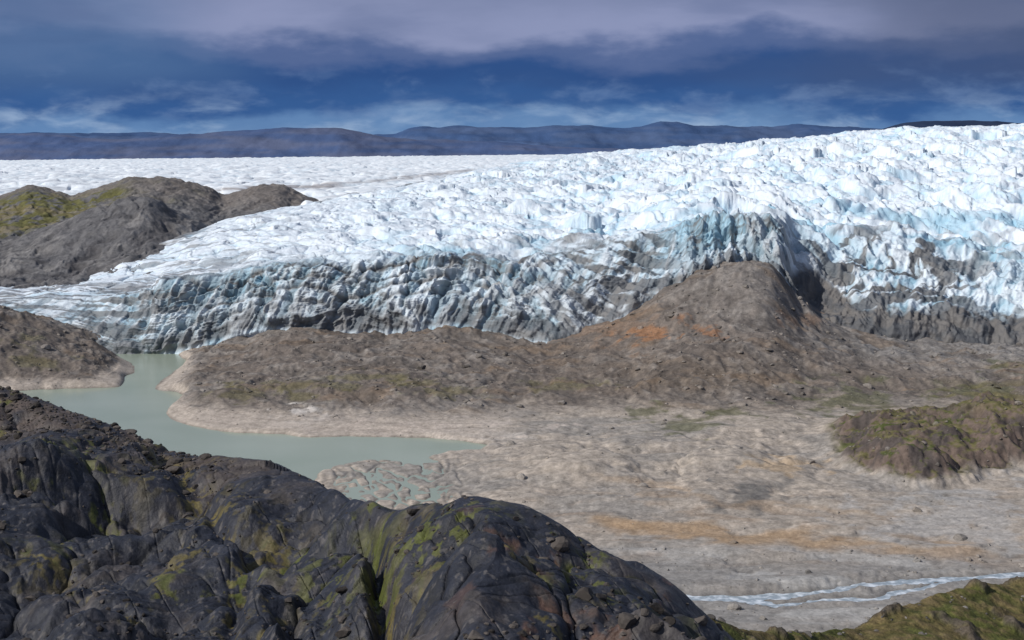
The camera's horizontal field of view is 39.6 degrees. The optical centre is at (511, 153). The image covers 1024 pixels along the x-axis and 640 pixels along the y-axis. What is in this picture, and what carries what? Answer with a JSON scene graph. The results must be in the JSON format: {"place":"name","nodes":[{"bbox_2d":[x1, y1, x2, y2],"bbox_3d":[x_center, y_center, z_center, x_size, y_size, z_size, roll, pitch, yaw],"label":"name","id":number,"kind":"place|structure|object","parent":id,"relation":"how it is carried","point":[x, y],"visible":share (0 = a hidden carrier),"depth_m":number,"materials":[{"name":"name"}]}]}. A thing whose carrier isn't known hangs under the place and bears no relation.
{"place":"outdoors","nodes":[
{"label":"outdoors","id":0,"kind":"place"},
{"bbox_2d":[0,176,318,288],"bbox_3d":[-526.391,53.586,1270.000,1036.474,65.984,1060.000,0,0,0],"label":"moraine hills","id":1,"kind":"structure","parent":0,"point":[49,237],"depth_m":995.84,"materials":[{"name":"grey stone"}]},
{"bbox_2d":[20,354,486,506],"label":"meltwater lake","id":2,"kind":"structure","parent":0,"point":[138,402],"depth_m":495.50,"materials":[{"name":"liquid"}]},
{"bbox_2d":[0,154,564,204],"bbox_3d":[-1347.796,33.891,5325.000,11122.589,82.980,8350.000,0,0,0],"label":"ice sheet","id":3,"kind":"object","parent":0,"point":[320,179],"visible":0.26,"depth_m":2968.45,"materials":[{"name":"white ice"}]},
{"bbox_2d":[0,127,623,159],"bbox_3d":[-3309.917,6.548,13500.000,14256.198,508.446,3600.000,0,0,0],"label":"distant mountains","id":4,"kind":"structure","parent":0,"point":[300,142],"depth_m":12907.37,"materials":[{"name":"stone"}]},
{"bbox_2d":[0,387,733,639],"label":"dark rock outcrop","id":5,"kind":"object","parent":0,"point":[501,574],"visible":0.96,"depth_m":55.60,"materials":[{"name":"grey stone"}]},
{"bbox_2d":[0,386,722,639],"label":"loose stones","id":6,"kind":"object","parent":5,"relation":"on","point":[625,619],"visible":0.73,"depth_m":55.29,"materials":[{"name":"grey stone"}]},
{"bbox_2d":[0,121,877,148],"bbox_3d":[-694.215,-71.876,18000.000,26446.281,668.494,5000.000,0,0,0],"label":"distant mountains","id":7,"kind":"structure","parent":0,"point":[660,134],"depth_m":17386.60,"materials":[{"name":"stone"}]},
{"bbox_2d":[0,260,1023,632],"bbox_3d":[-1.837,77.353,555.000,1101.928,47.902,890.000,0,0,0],"label":"valley ground","id":8,"kind":"structure","parent":0,"point":[724,486],"depth_m":504.60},
{"bbox_2d":[0,261,1023,631],"bbox_3d":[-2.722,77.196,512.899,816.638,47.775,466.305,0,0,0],"label":"moraine boulders","id":9,"kind":"object","parent":8,"relation":"on","point":[732,607],"visible":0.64,"depth_m":586.35,"materials":[{"name":"stone"}]},
{"bbox_2d":[0,123,1023,353],"bbox_3d":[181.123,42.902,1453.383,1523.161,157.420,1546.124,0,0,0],"label":"glacier","id":10,"kind":"object","parent":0,"point":[909,233],"visible":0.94,"depth_m":762.92,"materials":[{"name":"white ice"}]},
{"bbox_2d":[0,0,1023,134],"label":"sky","id":11,"kind":"structure","parent":0,"point":[373,67],"materials":[{"name":"blue"}]},
{"bbox_2d":[687,572,1023,607],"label":"meltwater stream","id":12,"kind":"structure","parent":0,"point":[754,599],"depth_m":323.15,"materials":[{"name":"liquid"}]},
{"bbox_2d":[711,576,1023,639],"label":"grassy slope","id":13,"kind":"structure","parent":0,"point":[1002,604],"depth_m":122.53,"materials":[{"name":"green plant"}]},
{"bbox_2d":[707,583,1023,639],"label":"slope stones","id":14,"kind":"object","parent":13,"relation":"on","point":[712,616],"visible":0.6,"depth_m":115.12,"materials":[{"name":"stone"}]},
{"bbox_2d":[878,120,1020,129],"bbox_3d":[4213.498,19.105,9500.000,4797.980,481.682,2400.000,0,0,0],"label":"distant mountains","id":15,"kind":"structure","parent":0,"point":[921,124],"depth_m":9429.40,"materials":[{"name":"stone"}]}
]}

